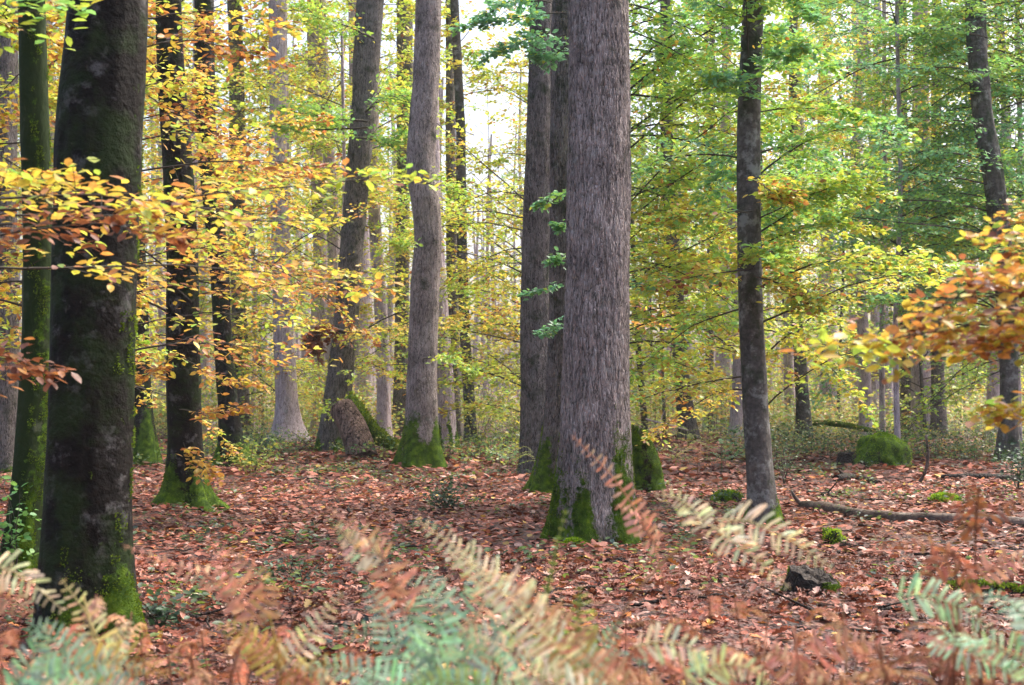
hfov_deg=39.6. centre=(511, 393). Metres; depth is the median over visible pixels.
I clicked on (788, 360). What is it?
background tree
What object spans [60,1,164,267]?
background tree
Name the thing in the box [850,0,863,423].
oak tree
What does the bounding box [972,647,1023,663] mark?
bracken fern
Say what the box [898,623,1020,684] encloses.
bracken fern
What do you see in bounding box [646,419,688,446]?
bracken fern
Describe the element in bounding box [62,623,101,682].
bracken fern
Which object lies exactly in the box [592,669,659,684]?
bracken fern
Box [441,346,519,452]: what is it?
yellow bush
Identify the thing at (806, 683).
bracken fern
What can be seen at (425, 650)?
bracken fern
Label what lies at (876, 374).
background tree
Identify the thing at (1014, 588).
fallen log
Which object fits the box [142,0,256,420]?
background tree
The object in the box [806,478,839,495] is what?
broken branch
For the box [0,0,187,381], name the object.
young beech
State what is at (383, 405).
background tree
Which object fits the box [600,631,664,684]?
bracken fern
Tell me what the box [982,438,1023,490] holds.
holly shrub
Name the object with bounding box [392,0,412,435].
oak tree
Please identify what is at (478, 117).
sky
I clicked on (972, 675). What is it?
bracken fern
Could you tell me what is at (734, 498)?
mossy stone
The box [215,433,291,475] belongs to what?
yellow bush
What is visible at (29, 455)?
beech tree
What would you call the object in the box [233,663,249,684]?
bracken fern
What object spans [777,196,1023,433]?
young beech
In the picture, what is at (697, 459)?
bracken fern
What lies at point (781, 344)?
young beech
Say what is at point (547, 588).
bracken fern
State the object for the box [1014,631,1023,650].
bracken fern
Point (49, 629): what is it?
bracken fern
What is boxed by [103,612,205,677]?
bracken fern
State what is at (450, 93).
oak tree
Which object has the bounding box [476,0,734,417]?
background tree
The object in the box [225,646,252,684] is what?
bracken fern
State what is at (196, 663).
bracken fern
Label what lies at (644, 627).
bracken fern
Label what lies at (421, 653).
bracken fern
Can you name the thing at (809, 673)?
bracken fern
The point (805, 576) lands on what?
tree stump
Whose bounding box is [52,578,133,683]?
bracken fern
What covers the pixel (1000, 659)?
bracken fern
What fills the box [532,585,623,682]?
bracken fern
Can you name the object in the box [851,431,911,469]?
mossy boulder
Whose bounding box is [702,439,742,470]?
bracken fern
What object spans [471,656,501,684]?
bracken fern
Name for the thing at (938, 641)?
bracken fern
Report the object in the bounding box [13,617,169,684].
bracken fern
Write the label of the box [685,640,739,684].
bracken fern
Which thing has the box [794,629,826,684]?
bracken fern
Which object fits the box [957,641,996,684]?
bracken fern
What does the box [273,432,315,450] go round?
broken branch
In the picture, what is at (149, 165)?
background tree
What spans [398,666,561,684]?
bracken fern
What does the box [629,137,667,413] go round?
background tree
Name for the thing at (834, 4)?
young beech
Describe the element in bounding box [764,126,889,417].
background tree
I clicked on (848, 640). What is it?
bracken fern
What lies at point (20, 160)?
background tree
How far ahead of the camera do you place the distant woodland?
102.97 m
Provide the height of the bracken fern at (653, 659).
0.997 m
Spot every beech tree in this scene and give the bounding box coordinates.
[0,0,52,579]
[0,0,380,511]
[27,0,149,645]
[133,184,162,465]
[138,0,394,466]
[150,0,332,436]
[377,0,527,442]
[436,91,459,449]
[550,0,974,525]
[629,0,766,439]
[694,0,869,439]
[763,0,1023,463]
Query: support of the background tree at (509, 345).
on the ground at (606, 606)
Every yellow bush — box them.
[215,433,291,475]
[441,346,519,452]
[493,402,519,441]
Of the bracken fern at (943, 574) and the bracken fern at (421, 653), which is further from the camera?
the bracken fern at (943, 574)
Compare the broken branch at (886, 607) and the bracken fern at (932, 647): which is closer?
the bracken fern at (932, 647)
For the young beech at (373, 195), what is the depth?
37.94 m
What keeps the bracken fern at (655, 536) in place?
on the ground at (606, 606)
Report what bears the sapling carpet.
on the ground at (606, 606)
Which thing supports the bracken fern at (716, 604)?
on the ground at (606, 606)
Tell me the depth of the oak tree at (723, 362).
61.76 m
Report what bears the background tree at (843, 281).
on the ground at (606, 606)
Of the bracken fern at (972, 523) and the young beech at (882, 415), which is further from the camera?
the young beech at (882, 415)
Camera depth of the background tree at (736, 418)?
43.15 m
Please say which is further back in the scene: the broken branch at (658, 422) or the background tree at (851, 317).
the background tree at (851, 317)
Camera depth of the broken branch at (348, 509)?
18.99 m
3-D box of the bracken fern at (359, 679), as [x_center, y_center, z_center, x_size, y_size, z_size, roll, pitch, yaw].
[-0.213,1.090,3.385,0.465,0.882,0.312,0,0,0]
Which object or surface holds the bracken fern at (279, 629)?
on the ground at (606, 606)
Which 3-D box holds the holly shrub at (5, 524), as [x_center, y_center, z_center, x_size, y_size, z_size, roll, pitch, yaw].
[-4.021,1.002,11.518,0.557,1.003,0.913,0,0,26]
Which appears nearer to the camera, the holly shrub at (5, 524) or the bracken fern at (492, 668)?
the bracken fern at (492, 668)
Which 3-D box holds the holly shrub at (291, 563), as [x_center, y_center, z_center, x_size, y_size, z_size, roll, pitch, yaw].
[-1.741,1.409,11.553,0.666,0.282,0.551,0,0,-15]
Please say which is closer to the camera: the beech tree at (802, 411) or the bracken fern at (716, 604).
the bracken fern at (716, 604)
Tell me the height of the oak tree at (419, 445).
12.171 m
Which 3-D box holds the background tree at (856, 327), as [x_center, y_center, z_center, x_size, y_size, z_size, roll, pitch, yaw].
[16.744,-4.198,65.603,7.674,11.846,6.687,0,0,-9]
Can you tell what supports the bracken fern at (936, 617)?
on the ground at (606, 606)
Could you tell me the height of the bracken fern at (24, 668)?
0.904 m
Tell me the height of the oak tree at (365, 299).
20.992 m
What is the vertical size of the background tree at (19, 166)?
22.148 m
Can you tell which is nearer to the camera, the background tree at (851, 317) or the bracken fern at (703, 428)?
the bracken fern at (703, 428)
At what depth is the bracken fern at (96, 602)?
3.13 m
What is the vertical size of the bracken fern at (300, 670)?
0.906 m
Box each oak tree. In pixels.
[0,0,19,472]
[263,0,438,451]
[266,0,310,441]
[307,0,327,434]
[348,0,373,415]
[385,0,490,467]
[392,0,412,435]
[445,0,463,437]
[448,0,568,494]
[516,0,551,474]
[539,0,642,546]
[703,12,715,430]
[715,6,730,426]
[817,1,840,427]
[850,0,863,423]
[861,0,893,429]
[870,0,880,427]
[896,0,911,435]
[909,0,931,437]
[929,0,949,439]
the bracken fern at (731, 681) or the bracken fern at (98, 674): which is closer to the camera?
the bracken fern at (98, 674)
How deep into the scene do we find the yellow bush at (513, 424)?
39.29 m
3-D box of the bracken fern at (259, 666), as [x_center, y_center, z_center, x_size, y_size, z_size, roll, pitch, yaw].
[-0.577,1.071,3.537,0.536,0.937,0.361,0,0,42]
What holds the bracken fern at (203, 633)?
on the ground at (606, 606)
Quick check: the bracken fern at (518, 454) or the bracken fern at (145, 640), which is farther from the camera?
the bracken fern at (518, 454)
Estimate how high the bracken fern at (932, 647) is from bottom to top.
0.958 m
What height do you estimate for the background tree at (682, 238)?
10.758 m
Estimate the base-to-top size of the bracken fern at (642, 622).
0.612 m
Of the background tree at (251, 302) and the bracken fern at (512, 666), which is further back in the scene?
the background tree at (251, 302)
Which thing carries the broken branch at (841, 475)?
on the ground at (606, 606)
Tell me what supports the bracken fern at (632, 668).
on the ground at (606, 606)
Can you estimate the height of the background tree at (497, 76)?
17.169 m
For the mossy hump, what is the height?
0.180 m
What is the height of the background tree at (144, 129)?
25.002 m
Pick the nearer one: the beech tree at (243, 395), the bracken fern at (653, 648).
the bracken fern at (653, 648)
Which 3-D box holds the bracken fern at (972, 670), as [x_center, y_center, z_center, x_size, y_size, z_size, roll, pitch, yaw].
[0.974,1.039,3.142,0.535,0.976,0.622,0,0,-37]
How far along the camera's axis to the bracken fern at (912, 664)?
4.19 m
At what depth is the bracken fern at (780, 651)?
3.79 m
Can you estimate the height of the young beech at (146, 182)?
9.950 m
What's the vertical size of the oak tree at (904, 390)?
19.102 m
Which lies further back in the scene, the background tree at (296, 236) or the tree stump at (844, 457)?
the background tree at (296, 236)
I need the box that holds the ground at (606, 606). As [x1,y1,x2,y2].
[0,396,1023,684]
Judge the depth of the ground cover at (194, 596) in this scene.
14.28 m
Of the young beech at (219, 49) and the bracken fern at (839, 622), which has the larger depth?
the young beech at (219, 49)
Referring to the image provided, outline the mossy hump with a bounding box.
[564,536,584,546]
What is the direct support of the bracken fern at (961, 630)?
on the ground at (606, 606)
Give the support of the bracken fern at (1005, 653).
on the ground at (606, 606)
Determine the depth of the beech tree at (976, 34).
29.82 m
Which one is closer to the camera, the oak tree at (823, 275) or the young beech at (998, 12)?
the young beech at (998, 12)
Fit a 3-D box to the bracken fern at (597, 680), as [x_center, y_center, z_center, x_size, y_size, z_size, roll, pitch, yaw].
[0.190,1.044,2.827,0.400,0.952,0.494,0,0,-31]
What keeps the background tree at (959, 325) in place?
on the ground at (606, 606)
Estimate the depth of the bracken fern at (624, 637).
3.15 m
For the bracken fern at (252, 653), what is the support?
on the ground at (606, 606)
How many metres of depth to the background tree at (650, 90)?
59.23 m
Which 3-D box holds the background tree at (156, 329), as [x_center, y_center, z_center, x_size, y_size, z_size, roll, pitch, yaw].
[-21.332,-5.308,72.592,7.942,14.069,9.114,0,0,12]
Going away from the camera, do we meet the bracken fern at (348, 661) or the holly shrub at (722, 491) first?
the bracken fern at (348, 661)
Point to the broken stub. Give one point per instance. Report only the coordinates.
(356, 423)
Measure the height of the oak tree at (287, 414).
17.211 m
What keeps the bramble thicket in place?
on the ground at (606, 606)
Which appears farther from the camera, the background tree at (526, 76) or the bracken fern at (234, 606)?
the background tree at (526, 76)
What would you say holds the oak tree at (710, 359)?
on the ground at (606, 606)
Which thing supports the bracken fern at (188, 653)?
on the ground at (606, 606)
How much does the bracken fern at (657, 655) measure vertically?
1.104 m
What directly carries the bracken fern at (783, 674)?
on the ground at (606, 606)
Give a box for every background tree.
[17,0,157,274]
[17,42,59,337]
[17,51,52,289]
[17,51,58,247]
[18,5,64,128]
[19,0,248,235]
[47,0,345,209]
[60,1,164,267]
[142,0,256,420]
[142,67,185,233]
[146,0,305,426]
[146,0,390,430]
[146,183,256,402]
[148,291,160,381]
[152,31,336,424]
[155,180,301,400]
[207,157,310,406]
[220,0,414,396]
[225,46,348,415]
[250,0,517,436]
[257,44,391,394]
[291,177,394,387]
[292,0,476,419]
[379,72,445,417]
[401,1,666,397]
[466,19,528,237]
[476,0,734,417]
[477,115,647,381]
[505,0,648,257]
[508,1,703,281]
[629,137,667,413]
[629,143,719,424]
[630,126,773,438]
[634,0,834,440]
[634,70,736,421]
[637,0,779,425]
[655,98,768,396]
[687,125,819,396]
[699,18,876,383]
[719,0,890,427]
[761,0,966,438]
[764,0,953,428]
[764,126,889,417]
[782,13,1023,434]
[806,66,909,413]
[809,185,973,404]
[810,192,978,400]
[867,237,986,396]
[882,0,1023,441]
[887,226,1022,388]
[944,209,993,418]
[951,216,1023,397]
[956,198,1023,417]
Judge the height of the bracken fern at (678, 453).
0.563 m
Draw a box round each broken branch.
[140,593,204,600]
[144,598,243,620]
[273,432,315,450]
[334,497,351,511]
[430,502,461,518]
[578,585,647,593]
[646,406,688,430]
[760,585,915,620]
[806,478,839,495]
[833,469,881,483]
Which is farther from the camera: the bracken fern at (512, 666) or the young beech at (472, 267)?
the young beech at (472, 267)
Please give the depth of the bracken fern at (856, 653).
3.31 m
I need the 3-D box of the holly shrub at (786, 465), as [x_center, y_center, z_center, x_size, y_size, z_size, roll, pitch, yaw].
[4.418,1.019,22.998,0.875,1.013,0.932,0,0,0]
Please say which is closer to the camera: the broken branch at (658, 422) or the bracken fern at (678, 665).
the bracken fern at (678, 665)
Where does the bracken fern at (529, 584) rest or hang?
on the ground at (606, 606)
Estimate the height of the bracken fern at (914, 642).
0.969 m
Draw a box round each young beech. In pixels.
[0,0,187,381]
[0,0,290,463]
[0,0,441,397]
[135,0,358,374]
[148,0,448,400]
[186,2,520,420]
[336,76,523,423]
[629,0,853,404]
[629,138,945,447]
[711,0,1023,431]
[730,0,1023,438]
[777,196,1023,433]
[791,0,1023,455]
[842,4,1023,448]
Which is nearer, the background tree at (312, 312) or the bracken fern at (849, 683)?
the bracken fern at (849, 683)
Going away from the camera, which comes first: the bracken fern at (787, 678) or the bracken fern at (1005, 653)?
the bracken fern at (1005, 653)
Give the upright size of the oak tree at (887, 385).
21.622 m
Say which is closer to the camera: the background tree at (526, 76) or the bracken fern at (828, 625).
the bracken fern at (828, 625)
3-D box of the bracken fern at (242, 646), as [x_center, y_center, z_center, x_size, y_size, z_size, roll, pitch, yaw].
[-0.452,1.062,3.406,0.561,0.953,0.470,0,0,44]
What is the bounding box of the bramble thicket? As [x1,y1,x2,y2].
[721,413,1023,462]
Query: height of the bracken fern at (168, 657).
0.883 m
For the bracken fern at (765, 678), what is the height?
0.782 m
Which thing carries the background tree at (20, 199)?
on the ground at (606, 606)
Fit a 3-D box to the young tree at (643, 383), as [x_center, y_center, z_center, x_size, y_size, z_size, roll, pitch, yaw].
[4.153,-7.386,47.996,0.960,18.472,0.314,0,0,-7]
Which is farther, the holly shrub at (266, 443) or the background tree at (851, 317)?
the background tree at (851, 317)
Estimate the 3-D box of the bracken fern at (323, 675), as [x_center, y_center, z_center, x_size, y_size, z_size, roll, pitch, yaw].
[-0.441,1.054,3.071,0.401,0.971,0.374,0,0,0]
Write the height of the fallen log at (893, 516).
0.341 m
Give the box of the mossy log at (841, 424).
[812,420,877,432]
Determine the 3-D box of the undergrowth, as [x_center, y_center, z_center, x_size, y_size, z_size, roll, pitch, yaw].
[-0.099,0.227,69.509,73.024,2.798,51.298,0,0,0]
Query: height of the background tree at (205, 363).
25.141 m
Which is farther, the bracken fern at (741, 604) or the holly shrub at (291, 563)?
the holly shrub at (291, 563)
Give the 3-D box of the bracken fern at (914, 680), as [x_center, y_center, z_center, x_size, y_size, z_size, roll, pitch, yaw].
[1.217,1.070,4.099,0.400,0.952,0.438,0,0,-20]
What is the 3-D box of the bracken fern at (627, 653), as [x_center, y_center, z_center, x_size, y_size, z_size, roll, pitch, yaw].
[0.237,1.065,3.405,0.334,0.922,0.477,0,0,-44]
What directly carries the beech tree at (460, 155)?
on the ground at (606, 606)
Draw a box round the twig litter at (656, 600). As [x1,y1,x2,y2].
[0,451,1023,662]
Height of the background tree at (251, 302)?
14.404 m
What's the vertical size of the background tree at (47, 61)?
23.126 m
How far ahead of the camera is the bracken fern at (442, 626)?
5.78 m
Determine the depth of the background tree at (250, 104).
42.76 m
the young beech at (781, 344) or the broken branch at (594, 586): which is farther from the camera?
the young beech at (781, 344)
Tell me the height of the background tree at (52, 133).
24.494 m
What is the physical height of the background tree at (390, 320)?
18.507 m
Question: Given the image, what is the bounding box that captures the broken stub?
[330,390,399,457]
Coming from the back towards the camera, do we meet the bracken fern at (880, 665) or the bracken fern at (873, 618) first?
the bracken fern at (873, 618)
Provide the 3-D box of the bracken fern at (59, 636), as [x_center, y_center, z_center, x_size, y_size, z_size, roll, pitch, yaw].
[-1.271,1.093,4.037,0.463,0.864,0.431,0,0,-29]
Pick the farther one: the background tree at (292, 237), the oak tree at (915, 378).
the background tree at (292, 237)
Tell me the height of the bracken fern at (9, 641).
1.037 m
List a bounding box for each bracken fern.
[0,549,66,616]
[0,629,19,684]
[2,620,149,684]
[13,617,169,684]
[21,659,34,678]
[41,618,56,665]
[42,646,61,659]
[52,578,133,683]
[55,627,116,679]
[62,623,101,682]
[70,649,82,683]
[81,594,126,684]
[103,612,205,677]
[121,622,188,678]
[123,536,280,684]
[135,634,151,684]
[165,641,200,684]
[177,642,195,684]
[183,670,206,683]
[186,678,208,684]
[187,660,201,678]
[188,667,218,684]
[195,629,245,683]
[218,591,357,684]
[223,633,252,684]
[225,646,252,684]
[230,636,254,684]
[231,640,287,684]
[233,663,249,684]
[240,631,280,681]
[253,642,267,684]
[274,670,328,684]
[276,622,317,684]
[295,658,309,682]
[301,569,537,684]
[313,667,335,684]
[325,508,426,680]
[332,670,368,684]
[333,563,574,684]
[335,646,376,680]
[340,659,348,684]
[344,647,358,682]
[344,666,387,684]
[394,675,425,684]
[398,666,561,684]
[414,519,586,684]
[417,646,428,671]
[418,615,463,677]
[447,542,630,684]
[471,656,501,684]
[474,652,497,684]
[484,633,542,674]
[489,446,518,469]
[491,651,521,684]
[495,441,535,471]
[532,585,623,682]
[537,622,771,684]
[539,509,567,682]
[571,435,677,684]
[580,652,640,681]
[584,675,605,684]
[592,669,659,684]
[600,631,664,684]
[601,664,622,684]
[602,489,832,670]
[608,618,666,676]
[610,621,664,681]
[614,631,647,684]
[620,644,653,678]
[624,652,689,684]
[627,645,677,684]
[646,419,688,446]
[648,670,659,684]
[650,646,683,684]
[657,443,704,468]
[661,617,788,684]
[662,426,710,444]
[664,447,736,476]
[665,666,743,684]
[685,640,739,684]
[688,648,707,681]
[692,429,725,448]
[699,420,723,431]
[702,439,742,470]
[703,592,783,684]
[715,647,761,684]
[730,598,809,684]
[737,627,908,684]
[742,599,809,684]
[751,664,768,680]
[752,652,806,684]
[763,630,806,684]
[771,642,798,683]
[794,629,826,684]
[795,663,824,684]
[796,676,842,684]
[804,599,936,684]
[817,623,916,684]
[822,632,888,684]
[829,652,854,684]
[832,643,890,684]
[838,675,855,684]
[853,639,868,684]
[860,607,951,684]
[871,536,983,684]
[874,604,995,684]
[875,647,985,684]
[875,664,906,684]
[878,649,974,684]
[886,650,947,684]
[888,619,960,684]
[896,571,1023,684]
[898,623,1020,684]
[908,646,974,684]
[910,626,999,684]
[929,601,1017,684]
[933,593,1023,684]
[934,590,1023,680]
[942,662,992,684]
[945,622,1022,684]
[947,477,1023,684]
[948,635,1007,684]
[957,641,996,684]
[972,637,1023,684]
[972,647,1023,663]
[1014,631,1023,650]
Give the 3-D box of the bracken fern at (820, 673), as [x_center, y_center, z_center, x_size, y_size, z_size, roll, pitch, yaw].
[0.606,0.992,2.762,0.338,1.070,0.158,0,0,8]
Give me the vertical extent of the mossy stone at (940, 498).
0.510 m
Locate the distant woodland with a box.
[17,0,1023,415]
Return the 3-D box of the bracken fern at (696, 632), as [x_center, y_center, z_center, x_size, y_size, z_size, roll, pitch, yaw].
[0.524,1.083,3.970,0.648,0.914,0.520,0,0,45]
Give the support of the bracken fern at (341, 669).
on the ground at (606, 606)
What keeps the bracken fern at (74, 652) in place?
on the ground at (606, 606)
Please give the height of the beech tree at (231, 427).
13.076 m
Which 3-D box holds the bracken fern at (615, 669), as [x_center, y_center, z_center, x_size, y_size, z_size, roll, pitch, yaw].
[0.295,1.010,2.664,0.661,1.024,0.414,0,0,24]
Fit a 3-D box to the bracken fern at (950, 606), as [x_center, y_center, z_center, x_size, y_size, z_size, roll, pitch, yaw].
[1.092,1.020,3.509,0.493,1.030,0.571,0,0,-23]
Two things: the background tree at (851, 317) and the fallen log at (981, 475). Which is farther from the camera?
the background tree at (851, 317)
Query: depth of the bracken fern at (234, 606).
3.00 m
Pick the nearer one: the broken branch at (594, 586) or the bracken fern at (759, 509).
the bracken fern at (759, 509)
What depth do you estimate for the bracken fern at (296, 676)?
2.75 m
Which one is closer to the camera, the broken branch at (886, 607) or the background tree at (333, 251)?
the broken branch at (886, 607)
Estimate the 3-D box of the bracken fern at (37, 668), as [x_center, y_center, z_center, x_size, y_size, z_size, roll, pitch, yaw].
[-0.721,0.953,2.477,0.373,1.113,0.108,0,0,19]
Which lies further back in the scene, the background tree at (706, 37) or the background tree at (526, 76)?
the background tree at (526, 76)
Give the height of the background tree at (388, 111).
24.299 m
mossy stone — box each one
[710,488,742,503]
[927,491,964,504]
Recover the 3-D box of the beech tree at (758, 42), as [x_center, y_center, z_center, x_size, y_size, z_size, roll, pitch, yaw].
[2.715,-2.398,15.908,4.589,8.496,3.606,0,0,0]
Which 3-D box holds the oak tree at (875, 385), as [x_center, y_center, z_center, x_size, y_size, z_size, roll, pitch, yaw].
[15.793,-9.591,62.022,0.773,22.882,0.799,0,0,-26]
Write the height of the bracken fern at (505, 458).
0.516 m
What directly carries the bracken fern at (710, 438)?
on the ground at (606, 606)
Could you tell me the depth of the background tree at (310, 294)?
90.09 m
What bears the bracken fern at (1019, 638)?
on the ground at (606, 606)
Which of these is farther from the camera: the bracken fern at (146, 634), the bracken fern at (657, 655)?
the bracken fern at (146, 634)
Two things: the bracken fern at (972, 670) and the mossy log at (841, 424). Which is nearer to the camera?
the bracken fern at (972, 670)
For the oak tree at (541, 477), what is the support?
on the ground at (606, 606)
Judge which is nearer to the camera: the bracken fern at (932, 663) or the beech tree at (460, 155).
the bracken fern at (932, 663)
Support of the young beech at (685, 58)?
on the ground at (606, 606)
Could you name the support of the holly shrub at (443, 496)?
on the ground at (606, 606)
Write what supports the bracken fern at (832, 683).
on the ground at (606, 606)
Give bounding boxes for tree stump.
[779,564,842,596]
[836,452,854,467]
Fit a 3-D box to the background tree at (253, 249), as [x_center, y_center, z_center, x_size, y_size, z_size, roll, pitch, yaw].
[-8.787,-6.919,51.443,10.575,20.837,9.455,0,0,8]
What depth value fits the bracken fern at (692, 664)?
2.97 m
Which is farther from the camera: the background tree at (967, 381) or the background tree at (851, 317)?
the background tree at (851, 317)
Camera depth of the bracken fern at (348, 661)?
2.87 m
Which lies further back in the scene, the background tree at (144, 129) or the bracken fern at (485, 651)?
the background tree at (144, 129)
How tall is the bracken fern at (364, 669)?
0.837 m
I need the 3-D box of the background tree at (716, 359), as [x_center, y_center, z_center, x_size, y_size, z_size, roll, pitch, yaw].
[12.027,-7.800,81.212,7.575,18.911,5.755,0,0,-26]
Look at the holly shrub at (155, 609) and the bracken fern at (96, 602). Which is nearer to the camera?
the bracken fern at (96, 602)
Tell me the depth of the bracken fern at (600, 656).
2.46 m
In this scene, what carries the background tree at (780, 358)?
on the ground at (606, 606)
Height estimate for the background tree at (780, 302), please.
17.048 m
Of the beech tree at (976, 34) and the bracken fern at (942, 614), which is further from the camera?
the beech tree at (976, 34)
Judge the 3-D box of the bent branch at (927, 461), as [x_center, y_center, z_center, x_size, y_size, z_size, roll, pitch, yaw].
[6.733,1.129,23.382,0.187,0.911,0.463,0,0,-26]
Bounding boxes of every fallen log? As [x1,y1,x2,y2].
[791,490,1023,526]
[941,473,1023,480]
[946,577,1023,595]
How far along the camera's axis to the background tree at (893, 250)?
71.50 m
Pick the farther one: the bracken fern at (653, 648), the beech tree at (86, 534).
the beech tree at (86, 534)
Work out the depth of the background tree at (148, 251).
81.86 m
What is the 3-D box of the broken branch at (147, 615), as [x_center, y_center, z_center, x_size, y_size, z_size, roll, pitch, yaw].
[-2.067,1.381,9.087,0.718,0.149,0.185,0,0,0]
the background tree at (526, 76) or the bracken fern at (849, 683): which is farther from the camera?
the background tree at (526, 76)
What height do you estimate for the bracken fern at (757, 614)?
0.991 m
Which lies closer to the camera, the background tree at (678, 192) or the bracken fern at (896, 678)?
the bracken fern at (896, 678)
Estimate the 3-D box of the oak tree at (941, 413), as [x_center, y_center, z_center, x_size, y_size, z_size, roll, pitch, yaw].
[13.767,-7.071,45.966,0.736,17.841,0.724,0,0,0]
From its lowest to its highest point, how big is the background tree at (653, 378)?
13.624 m
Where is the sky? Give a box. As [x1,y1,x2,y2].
[17,0,1023,395]
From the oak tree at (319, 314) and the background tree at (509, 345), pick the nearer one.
the oak tree at (319, 314)
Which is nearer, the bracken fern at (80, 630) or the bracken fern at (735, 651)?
the bracken fern at (735, 651)
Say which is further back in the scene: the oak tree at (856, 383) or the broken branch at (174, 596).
the oak tree at (856, 383)
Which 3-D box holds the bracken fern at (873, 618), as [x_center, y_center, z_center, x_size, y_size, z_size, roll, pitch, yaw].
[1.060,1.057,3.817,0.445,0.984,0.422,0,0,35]
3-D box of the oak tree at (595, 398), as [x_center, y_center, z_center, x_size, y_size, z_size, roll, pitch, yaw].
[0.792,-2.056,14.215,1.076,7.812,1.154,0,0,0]
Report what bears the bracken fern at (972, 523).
on the ground at (606, 606)
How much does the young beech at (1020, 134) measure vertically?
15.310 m
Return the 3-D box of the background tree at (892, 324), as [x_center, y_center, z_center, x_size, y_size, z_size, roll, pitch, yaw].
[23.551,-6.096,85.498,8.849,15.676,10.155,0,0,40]
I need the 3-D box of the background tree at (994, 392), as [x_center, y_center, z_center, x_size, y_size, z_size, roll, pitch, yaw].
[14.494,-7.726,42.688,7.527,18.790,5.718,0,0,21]
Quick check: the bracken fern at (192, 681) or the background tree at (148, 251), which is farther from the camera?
the background tree at (148, 251)
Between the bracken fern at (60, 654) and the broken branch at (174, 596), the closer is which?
the bracken fern at (60, 654)
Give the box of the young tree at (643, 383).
[630,157,647,428]
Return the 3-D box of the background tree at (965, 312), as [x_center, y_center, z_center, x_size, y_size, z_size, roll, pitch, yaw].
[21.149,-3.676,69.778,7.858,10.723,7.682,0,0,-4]
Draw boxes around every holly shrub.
[0,475,41,576]
[138,593,190,630]
[247,425,286,454]
[256,549,339,583]
[414,470,471,510]
[707,484,744,500]
[771,425,811,486]
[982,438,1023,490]
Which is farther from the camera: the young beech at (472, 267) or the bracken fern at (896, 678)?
the young beech at (472, 267)
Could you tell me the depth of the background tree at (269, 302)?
80.99 m
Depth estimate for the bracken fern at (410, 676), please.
3.98 m
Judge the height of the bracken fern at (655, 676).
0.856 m
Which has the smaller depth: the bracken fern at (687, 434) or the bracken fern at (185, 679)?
the bracken fern at (185, 679)
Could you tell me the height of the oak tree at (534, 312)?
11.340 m
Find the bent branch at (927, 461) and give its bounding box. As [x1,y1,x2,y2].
[917,435,935,482]
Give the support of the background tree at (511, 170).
on the ground at (606, 606)
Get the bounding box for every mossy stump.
[631,424,665,492]
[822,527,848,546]
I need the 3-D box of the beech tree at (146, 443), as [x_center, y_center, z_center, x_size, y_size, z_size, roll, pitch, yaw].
[-7.865,-4.551,29.982,1.048,12.801,0.714,0,0,15]
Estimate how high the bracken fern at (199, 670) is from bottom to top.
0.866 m
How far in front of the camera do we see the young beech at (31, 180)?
5.88 m
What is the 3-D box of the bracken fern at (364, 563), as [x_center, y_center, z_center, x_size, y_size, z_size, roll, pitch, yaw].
[-0.265,0.873,2.775,0.211,1.298,0.150,0,0,0]
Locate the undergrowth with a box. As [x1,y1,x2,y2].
[151,362,1023,439]
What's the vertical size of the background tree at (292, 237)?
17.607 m
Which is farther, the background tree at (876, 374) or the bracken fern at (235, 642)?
the background tree at (876, 374)
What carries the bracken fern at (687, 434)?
on the ground at (606, 606)
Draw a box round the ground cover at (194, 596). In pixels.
[0,438,1023,676]
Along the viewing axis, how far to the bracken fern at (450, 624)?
2.90 m
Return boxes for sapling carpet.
[133,419,519,465]
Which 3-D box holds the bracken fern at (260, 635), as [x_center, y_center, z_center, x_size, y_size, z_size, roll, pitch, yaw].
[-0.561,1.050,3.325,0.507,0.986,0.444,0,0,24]
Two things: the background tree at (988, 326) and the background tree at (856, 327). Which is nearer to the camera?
the background tree at (856, 327)
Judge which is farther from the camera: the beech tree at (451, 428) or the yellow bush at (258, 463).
the beech tree at (451, 428)
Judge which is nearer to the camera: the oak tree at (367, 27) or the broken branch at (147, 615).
the broken branch at (147, 615)
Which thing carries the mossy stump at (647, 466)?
on the ground at (606, 606)
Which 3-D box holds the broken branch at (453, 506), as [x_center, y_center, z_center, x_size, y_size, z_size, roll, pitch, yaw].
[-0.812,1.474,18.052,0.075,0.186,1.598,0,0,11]
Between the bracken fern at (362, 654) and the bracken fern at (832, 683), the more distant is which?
the bracken fern at (832, 683)
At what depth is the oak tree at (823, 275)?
61.71 m
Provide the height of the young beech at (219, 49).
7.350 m
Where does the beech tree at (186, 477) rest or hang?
on the ground at (606, 606)
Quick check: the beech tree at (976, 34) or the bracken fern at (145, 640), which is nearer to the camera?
the bracken fern at (145, 640)
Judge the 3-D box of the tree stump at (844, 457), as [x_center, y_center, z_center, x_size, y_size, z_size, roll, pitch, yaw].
[6.888,1.393,28.984,0.594,0.414,0.557,0,0,-18]
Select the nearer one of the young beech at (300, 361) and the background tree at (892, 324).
the young beech at (300, 361)
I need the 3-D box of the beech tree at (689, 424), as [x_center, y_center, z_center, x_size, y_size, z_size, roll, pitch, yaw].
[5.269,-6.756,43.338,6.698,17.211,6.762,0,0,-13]
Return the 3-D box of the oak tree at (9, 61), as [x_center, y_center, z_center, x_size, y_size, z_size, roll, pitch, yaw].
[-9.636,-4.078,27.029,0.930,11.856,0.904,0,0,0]

